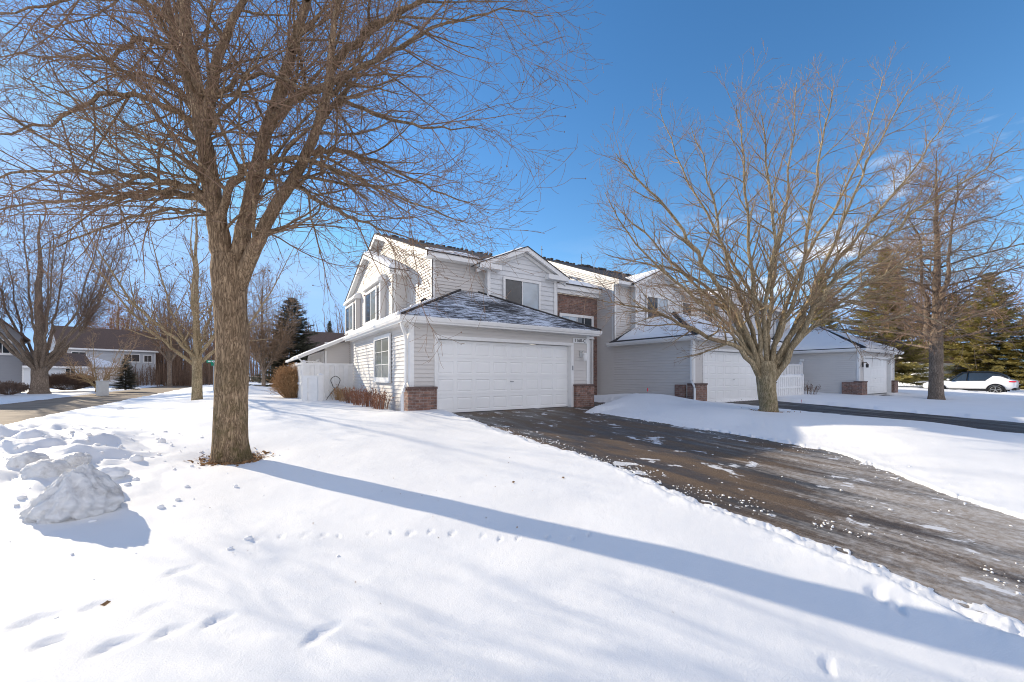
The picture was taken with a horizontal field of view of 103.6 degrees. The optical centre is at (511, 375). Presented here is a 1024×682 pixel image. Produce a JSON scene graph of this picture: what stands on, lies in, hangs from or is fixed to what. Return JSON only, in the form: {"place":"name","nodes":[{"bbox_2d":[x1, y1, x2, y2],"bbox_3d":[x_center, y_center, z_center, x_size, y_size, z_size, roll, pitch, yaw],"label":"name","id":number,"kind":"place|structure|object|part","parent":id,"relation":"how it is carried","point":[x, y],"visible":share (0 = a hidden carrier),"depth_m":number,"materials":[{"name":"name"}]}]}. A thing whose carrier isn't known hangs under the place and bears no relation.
{"place":"outdoors","nodes":[
{"label":"outdoors","id":0,"kind":"place"},
{"bbox_2d":[0,384,204,424],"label":"road","id":1,"kind":"structure","parent":0,"point":[10,413],"depth_m":23.36,"materials":[{"name":"grey asphalt"}]},
{"bbox_2d":[95,381,108,395],"bbox_3d":[-32.508,0.980,32.000,0.620,1.200,0.660,0,0,28],"label":"utility box","id":2,"kind":"object","parent":1,"relation":"on","point":[102,388],"visible":0.99,"depth_m":31.80,"materials":[{"name":"grey paint"}]},
{"bbox_2d":[0,379,1023,681],"bbox_3d":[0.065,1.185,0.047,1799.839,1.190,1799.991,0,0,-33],"label":"snow","id":3,"kind":"structure","parent":0,"point":[588,569],"depth_m":2.91,"materials":[{"name":"white snow"}]},
{"bbox_2d":[0,318,30,394],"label":"house","id":4,"kind":"structure","parent":3,"relation":"on","point":[10,366],"depth_m":32.51,"materials":[{"name":"grey"}]},
{"bbox_2d":[0,339,11,354],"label":"window","id":5,"kind":"structure","parent":4,"relation":"in","point":[3,351],"depth_m":32.22,"materials":[{"name":"white glass"}]},
{"bbox_2d":[0,380,31,394],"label":"hedge","id":6,"kind":"object","parent":3,"relation":"on","point":[17,387],"visible":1,"depth_m":29.90,"materials":[{"name":"brown plant"}]},
{"bbox_2d":[6,451,49,467],"bbox_3d":[-5.537,0.967,4.617,0.343,0.220,0.275,0,0,-33],"label":"snow chunk","id":7,"kind":"object","parent":3,"relation":"on","point":[22,460],"visible":0.51,"depth_m":4.54,"materials":[{"name":"white snow"}]},
{"bbox_2d":[19,458,71,479],"bbox_3d":[-4.937,0.989,4.283,0.342,0.232,0.336,0,0,7],"label":"snow chunk","id":8,"kind":"object","parent":3,"relation":"on","point":[47,468],"visible":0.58,"depth_m":4.19,"materials":[{"name":"white snow"}]},
{"bbox_2d":[22,352,90,387],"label":"house","id":9,"kind":"structure","parent":3,"relation":"on","point":[54,369],"depth_m":50.58,"materials":[{"name":"white"}]},
{"bbox_2d":[64,368,75,374],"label":"window","id":10,"kind":"structure","parent":9,"relation":"in","point":[65,369],"depth_m":50.74,"materials":[{"name":"white glass"}]},
{"bbox_2d":[0,183,132,393],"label":"bare tree","id":11,"kind":"object","parent":3,"relation":"on","point":[41,362],"visible":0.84,"depth_m":32.92,"materials":[{"name":"brown plant"}]},
{"bbox_2d":[19,463,124,523],"bbox_3d":[-3.884,1.008,3.594,0.668,0.453,0.554,0,0,-33],"label":"snow chunk","id":12,"kind":"object","parent":3,"relation":"on","point":[83,491],"visible":0.98,"depth_m":3.48,"materials":[{"name":"white snow"}]},
{"bbox_2d":[49,372,97,389],"bbox_3d":[-41.994,0.459,38.195,4.169,1.799,4.257,0,0,-33],"label":"hedge","id":13,"kind":"object","parent":3,"relation":"on","point":[56,381],"visible":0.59,"depth_m":37.42,"materials":[{"name":"brown plant"}]},
{"bbox_2d":[63,452,91,467],"bbox_3d":[-5.102,0.978,4.728,0.239,0.173,0.212,0,0,-33],"label":"snow chunk","id":14,"kind":"object","parent":3,"relation":"on","point":[75,459],"visible":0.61,"depth_m":4.69,"materials":[{"name":"white snow"}]},
{"bbox_2d":[49,328,140,391],"bbox_3d":[-37.132,-1.367,35.919,5.758,5.635,5.589,0,0,39],"label":"bare tree","id":15,"kind":"object","parent":3,"relation":"on","point":[106,376],"visible":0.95,"depth_m":35.82,"materials":[{"name":"brown plant"}]},
{"bbox_2d":[49,325,158,384],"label":"house","id":16,"kind":"structure","parent":3,"relation":"on","point":[106,342],"depth_m":63.08,"materials":[{"name":"grey"}]},
{"bbox_2d":[71,351,86,355],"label":"window","id":17,"kind":"structure","parent":16,"relation":"in","point":[71,351],"depth_m":59.55,"materials":[{"name":"white glass"}]},
{"bbox_2d":[88,369,119,383],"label":"garage door","id":18,"kind":"structure","parent":16,"relation":"in","point":[89,369],"depth_m":58.47,"materials":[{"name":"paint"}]},
{"bbox_2d":[123,354,140,362],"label":"window","id":19,"kind":"structure","parent":16,"relation":"in","point":[137,356],"depth_m":64.47,"materials":[{"name":"white glass"}]},
{"bbox_2d":[143,355,151,362],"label":"window","id":20,"kind":"structure","parent":16,"relation":"in","point":[146,358],"depth_m":65.87,"materials":[{"name":"white glass"}]},
{"bbox_2d":[65,284,158,330],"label":"bare tree","id":21,"kind":"object","parent":3,"relation":"on","point":[119,309],"visible":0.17,"depth_m":77.16,"materials":[{"name":"brown plant"}]},
{"bbox_2d":[97,466,129,479],"bbox_3d":[-4.542,1.077,4.476,0.452,0.142,0.388,0,0,-33],"label":"snow chunk","id":22,"kind":"object","parent":3,"relation":"on","point":[114,472],"visible":0.43,"depth_m":4.46,"materials":[{"name":"white snow"}]},
{"bbox_2d":[109,358,141,389],"bbox_3d":[-38.361,-0.192,40.006,2.675,3.175,2.682,0,0,-23],"label":"spruce tree","id":23,"kind":"object","parent":3,"relation":"on","point":[123,384],"visible":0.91,"depth_m":39.87,"materials":[{"name":"green plant"}]},
{"bbox_2d":[129,454,143,460],"bbox_3d":[-4.772,1.047,5.119,0.142,0.105,0.119,0,0,-33],"label":"snow chunk","id":24,"kind":"object","parent":3,"relation":"on","point":[137,457],"visible":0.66,"depth_m":5.09,"materials":[{"name":"white snow"}]},
{"bbox_2d":[114,268,209,386],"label":"bare tree","id":25,"kind":"object","parent":3,"relation":"on","point":[169,356],"visible":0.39,"depth_m":54.72,"materials":[{"name":"brown plant"}]},
{"bbox_2d":[158,438,165,442],"bbox_3d":[-5.434,1.008,6.261,0.098,0.098,0.083,0,0,-33],"label":"snow chunk","id":26,"kind":"object","parent":3,"relation":"on","point":[161,440],"visible":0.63,"depth_m":6.24,"materials":[{"name":"white snow"}]},
{"bbox_2d":[0,422,339,618],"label":"snow crumbs","id":27,"kind":"object","parent":3,"relation":"on","point":[126,484],"visible":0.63,"depth_m":4.72,"materials":[{"name":"white snow"}]},
{"bbox_2d":[37,171,311,399],"bbox_3d":[-13.941,-3.742,17.069,7.416,10.183,8.665,0,0,4],"label":"bare tree","id":28,"kind":"object","parent":3,"relation":"on","point":[196,361],"visible":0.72,"depth_m":17.40,"materials":[{"name":"brown plant"}]},
{"bbox_2d":[130,360,273,386],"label":"undergrowth","id":29,"kind":"object","parent":3,"relation":"on","point":[157,378],"visible":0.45,"depth_m":62.40,"materials":[{"name":"brown plant"}]},
{"bbox_2d":[207,360,214,390],"bbox_3d":[-19.971,0.270,27.000,0.555,2.660,0.646,0,0,36],"label":"street sign","id":30,"kind":"object","parent":3,"relation":"on","point":[212,362],"visible":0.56,"depth_m":26.98,"materials":[{"name":"green metal"}]},
{"bbox_2d":[104,298,344,384],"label":"wood","id":31,"kind":"object","parent":3,"relation":"on","point":[160,359],"visible":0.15,"depth_m":70.02,"materials":[{"name":"brown plant"}]},
{"bbox_2d":[184,450,273,467],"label":"leaf litter","id":32,"kind":"object","parent":3,"relation":"on","point":[256,458],"visible":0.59,"depth_m":5.55,"materials":[{"name":"brown plant"}]},
{"bbox_2d":[247,260,310,386],"bbox_3d":[-20.218,-4.200,33.005,6.794,11.300,5.832,0,0,-33],"label":"bare tree","id":33,"kind":"object","parent":3,"relation":"on","point":[259,353],"visible":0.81,"depth_m":32.78,"materials":[{"name":"brown plant"}]},
{"bbox_2d":[266,361,298,397],"bbox_3d":[-9.941,0.212,18.205,2.375,1.849,2.128,0,0,-33],"label":"round bush","id":34,"kind":"object","parent":3,"relation":"on","point":[284,382],"visible":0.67,"depth_m":17.73,"materials":[{"name":"brown plant"}]},
{"bbox_2d":[249,297,320,386],"bbox_3d":[-19.662,-2.729,36.039,7.756,8.574,7.777,0,0,34],"label":"spruce tree","id":35,"kind":"object","parent":3,"relation":"on","point":[300,343],"visible":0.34,"depth_m":35.33,"materials":[{"name":"green plant"}]},
{"bbox_2d":[0,0,612,463],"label":"bare tree","id":36,"kind":"object","parent":3,"relation":"on","point":[234,262],"visible":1,"depth_m":5.42,"materials":[{"name":"brown plant"}]},
{"bbox_2d":[303,373,322,400],"bbox_3d":[-7.463,0.550,15.137,0.747,1.300,0.256,0,0,-13],"label":"fence","id":37,"kind":"object","parent":3,"relation":"on","point":[312,388],"visible":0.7,"depth_m":15.12,"materials":[{"name":"plastic"}]},
{"bbox_2d":[285,336,349,363],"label":"house","id":38,"kind":"structure","parent":3,"relation":"on","point":[335,351],"depth_m":23.09,"materials":[{"name":"plastic"}]},
{"bbox_2d":[289,360,352,400],"bbox_3d":[-9.140,0.290,18.918,1.910,1.820,6.330,0,0,-33],"label":"fence","id":39,"kind":"object","parent":3,"relation":"on","point":[341,371],"visible":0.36,"depth_m":16.43,"materials":[{"name":"plastic"}]},
{"bbox_2d":[301,331,344,353],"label":"house","id":40,"kind":"structure","parent":3,"relation":"on","point":[322,337],"depth_m":48.00,"materials":[{"name":"plastic"}]},
{"bbox_2d":[327,321,333,332],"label":"spruce tree","id":41,"kind":"object","parent":3,"relation":"on","point":[329,325],"visible":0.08,"depth_m":69.81,"materials":[{"name":"green plant"}]},
{"bbox_2d":[330,384,348,399],"bbox_3d":[-6.847,0.686,15.993,0.750,0.812,0.937,0,0,-16],"label":"shrub","id":42,"kind":"object","parent":3,"relation":"on","point":[336,389],"visible":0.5,"depth_m":15.86,"materials":[{"name":"brown plant"}]},
{"bbox_2d":[333,387,351,401],"bbox_3d":[-6.237,0.695,15.319,0.974,0.796,0.767,0,0,14],"label":"shrub","id":43,"kind":"object","parent":3,"relation":"on","point":[342,396],"visible":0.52,"depth_m":15.24,"materials":[{"name":"brown plant"}]},
{"bbox_2d":[342,388,363,402],"bbox_3d":[-5.677,0.720,14.396,0.896,0.746,0.767,0,0,23],"label":"shrub","id":44,"kind":"object","parent":3,"relation":"on","point":[347,397],"visible":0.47,"depth_m":14.31,"materials":[{"name":"brown plant"}]},
{"bbox_2d":[348,385,371,404],"bbox_3d":[-5.101,0.681,13.523,1.072,0.823,0.733,0,0,37],"label":"shrub","id":45,"kind":"object","parent":3,"relation":"on","point":[357,398],"visible":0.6,"depth_m":13.45,"materials":[{"name":"brown plant"}]},
{"bbox_2d":[354,388,381,406],"bbox_3d":[-4.448,0.663,12.695,0.897,0.860,0.961,0,0,-33],"label":"shrub","id":46,"kind":"object","parent":3,"relation":"on","point":[367,395],"visible":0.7,"depth_m":12.59,"materials":[{"name":"brown plant"}]},
{"bbox_2d":[367,389,393,408],"bbox_3d":[-3.911,0.699,11.910,0.840,0.788,0.753,0,0,2],"label":"shrub","id":47,"kind":"object","parent":3,"relation":"on","point":[380,404],"visible":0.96,"depth_m":11.84,"materials":[{"name":"brown plant"}]},
{"bbox_2d":[343,233,601,412],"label":"townhouse","id":48,"kind":"structure","parent":3,"relation":"on","point":[497,360],"depth_m":13.88,"materials":[{"name":"plastic"}]},
{"bbox_2d":[344,302,353,334],"bbox_3d":[-8.977,-3.127,22.197,0.080,1.545,2.080,0,0,-33],"label":"window","id":49,"kind":"structure","parent":48,"relation":"in","point":[349,310],"depth_m":22.18,"materials":[{"name":"white glass"}]},
{"bbox_2d":[364,286,376,325],"bbox_3d":[-6.442,-3.127,18.322,0.080,1.545,2.140,0,0,-33],"label":"window","id":50,"kind":"structure","parent":48,"relation":"in","point":[370,301],"depth_m":18.31,"materials":[{"name":"white glass"}]},
{"bbox_2d":[372,333,390,382],"bbox_3d":[-4.269,-0.552,13.171,0.080,1.535,1.940,0,0,-33],"label":"window","id":51,"kind":"structure","parent":48,"relation":"in","point":[382,344],"depth_m":13.04,"materials":[{"name":"glass"}]},
{"bbox_2d":[438,340,567,412],"bbox_3d":[-0.118,0.030,12.970,4.990,2.160,0.101,0,0,-33],"label":"garage door","id":52,"kind":"structure","parent":48,"relation":"in","point":[475,376],"depth_m":12.80,"materials":[{"name":"paint"}]},
{"bbox_2d":[503,276,540,309],"bbox_3d":[0.422,-3.163,16.073,1.860,1.375,0.090,0,0,-33],"label":"window","id":53,"kind":"structure","parent":48,"relation":"in","point":[524,292],"depth_m":16.11,"materials":[{"name":"glass"}]},
{"bbox_2d":[559,313,594,338],"bbox_3d":[3.211,-2.438,19.874,2.290,1.165,0.080,0,0,-33],"label":"window","id":54,"kind":"structure","parent":48,"relation":"in","point":[583,319],"depth_m":20.03,"materials":[{"name":"white glass"}]},
{"bbox_2d":[589,339,592,383],"bbox_3d":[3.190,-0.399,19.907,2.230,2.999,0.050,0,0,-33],"label":"downspout","id":55,"kind":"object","parent":48,"relation":"in","point":[590,341],"depth_m":20.43,"materials":[{"name":"white metal"}]},
{"bbox_2d":[532,246,782,400],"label":"townhouse","id":56,"kind":"structure","parent":3,"relation":"on","point":[631,361],"depth_m":18.77,"materials":[{"name":"plastic"}]},
{"bbox_2d":[646,294,668,320],"bbox_3d":[7.614,-3.478,21.016,1.910,1.345,0.090,0,0,-33],"label":"window","id":57,"kind":"structure","parent":56,"relation":"in","point":[657,304],"depth_m":20.99,"materials":[{"name":"white glass"}]},
{"bbox_2d":[681,301,692,314],"bbox_3d":[9.940,-3.527,22.895,1.060,1.345,0.090,0,0,-33],"label":"window","id":58,"kind":"structure","parent":56,"relation":"in","point":[685,304],"depth_m":22.89,"materials":[{"name":"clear glass"}]},
{"bbox_2d":[703,307,713,321],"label":"window","id":59,"kind":"structure","parent":56,"relation":"in","point":[704,307],"depth_m":24.11,"materials":[{"name":"clear glass"}]},
{"bbox_2d":[705,351,757,400],"bbox_3d":[9.874,0.030,18.154,4.890,2.160,0.062,0,0,-33],"label":"garage door","id":60,"kind":"structure","parent":56,"relation":"in","point":[727,375],"depth_m":17.98,"materials":[{"name":"paint"}]},
{"bbox_2d":[776,374,803,395],"bbox_3d":[14.730,0.540,21.462,3.320,1.320,0.170,0,0,-33],"label":"fence","id":61,"kind":"object","parent":3,"relation":"on","point":[785,384],"visible":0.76,"depth_m":21.47,"materials":[{"name":"plastic"}]},
{"bbox_2d":[781,362,802,391],"bbox_3d":[14.921,0.170,22.901,6.845,2.060,0.190,0,0,-33],"label":"fence","id":62,"kind":"object","parent":3,"relation":"on","point":[793,368],"visible":0.13,"depth_m":24.21,"materials":[{"name":"plastic"}]},
{"bbox_2d":[564,38,1023,411],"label":"bare tree","id":63,"kind":"object","parent":3,"relation":"on","point":[769,367],"visible":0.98,"depth_m":11.48,"materials":[{"name":"brown plant"}]},
{"bbox_2d":[804,384,819,394],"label":"shrub","id":64,"kind":"object","parent":3,"relation":"on","point":[810,389],"visible":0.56,"depth_m":22.25,"materials":[{"name":"brown plant"}]},
{"bbox_2d":[806,270,843,332],"bbox_3d":[30.712,-4.470,40.021,5.516,12.278,5.530,0,0,0],"label":"spruce tree","id":65,"kind":"object","parent":3,"relation":"on","point":[827,323],"visible":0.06,"depth_m":39.43,"materials":[{"name":"green plant"}]},
{"bbox_2d":[750,306,903,394],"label":"townhouse","id":66,"kind":"structure","parent":3,"relation":"on","point":[831,364],"depth_m":24.49,"materials":[{"name":"plastic"}]},
{"bbox_2d":[774,315,785,333],"bbox_3d":[19.314,-3.652,29.025,1.760,1.395,0.090,0,0,-33],"label":"window","id":67,"kind":"structure","parent":66,"relation":"in","point":[776,324],"depth_m":28.60,"materials":[{"name":"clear glass"}]},
{"bbox_2d":[864,358,886,393],"bbox_3d":[22.269,0.030,24.826,4.740,2.160,0.062,0,0,-33],"label":"garage door","id":68,"kind":"structure","parent":66,"relation":"in","point":[875,374],"depth_m":25.02,"materials":[{"name":"paint"}]},
{"bbox_2d":[837,248,953,386],"bbox_3d":[33.529,-4.710,35.944,9.093,13.487,9.617,0,0,21],"label":"spruce tree","id":69,"kind":"object","parent":3,"relation":"on","point":[903,373],"visible":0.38,"depth_m":34.76,"materials":[{"name":"green plant"}]},
{"bbox_2d":[794,139,1023,399],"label":"bare tree","id":70,"kind":"object","parent":3,"relation":"on","point":[936,377],"visible":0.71,"depth_m":20.88,"materials":[{"name":"brown plant"}]},
{"bbox_2d":[901,257,975,347],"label":"spruce tree","id":71,"kind":"object","parent":3,"relation":"on","point":[918,300],"visible":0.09,"depth_m":44.45,"materials":[{"name":"green plant"}]},
{"bbox_2d":[898,346,999,384],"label":"house","id":72,"kind":"structure","parent":3,"relation":"on","point":[947,363],"depth_m":41.77,"materials":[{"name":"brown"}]},
{"bbox_2d":[942,293,991,350],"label":"spruce tree","id":73,"kind":"object","parent":3,"relation":"on","point":[959,305],"visible":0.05,"depth_m":45.36,"materials":[{"name":"green plant"}]},
{"bbox_2d":[923,371,1019,392],"bbox_3d":[33.775,0.497,29.842,2.120,1.695,4.640,0,0,-33],"label":"parked car","id":74,"kind":"object","parent":3,"relation":"on","point":[992,381],"visible":0.6,"depth_m":28.75,"materials":[{"name":"white paint"}]},
{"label":"window","id":75,"kind":"part","parent":74,"relation":"part of","materials":[{"name":"black glass"}]},
{"bbox_2d":[943,271,1023,386],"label":"spruce tree","id":76,"kind":"object","parent":3,"relation":"on","point":[969,354],"visible":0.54,"depth_m":39.32,"materials":[{"name":"green plant"}]},
{"bbox_2d":[990,305,1023,388],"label":"spruce tree","id":77,"kind":"object","parent":3,"relation":"on","point":[1021,364],"visible":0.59,"depth_m":37.11,"materials":[{"name":"green plant"}]},
{"bbox_2d":[0,0,1023,374],"label":"sky","id":78,"kind":"structure","parent":0,"point":[673,43],"materials":[{"name":"blue"}]},
{"bbox_2d":[454,402,1023,623],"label":"driveway","id":79,"kind":"structure","parent":0,"point":[799,497],"depth_m":5.00,"materials":[{"name":"grey asphalt"}]},
{"bbox_2d":[452,410,1023,594],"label":"snow crumbs","id":80,"kind":"object","parent":79,"relation":"on","point":[995,579],"visible":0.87,"depth_m":4.91,"materials":[{"name":"white snow"}]},
{"bbox_2d":[726,400,1023,432],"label":"driveway","id":81,"kind":"structure","parent":0,"point":[1005,426],"depth_m":13.96,"materials":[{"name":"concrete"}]}
]}

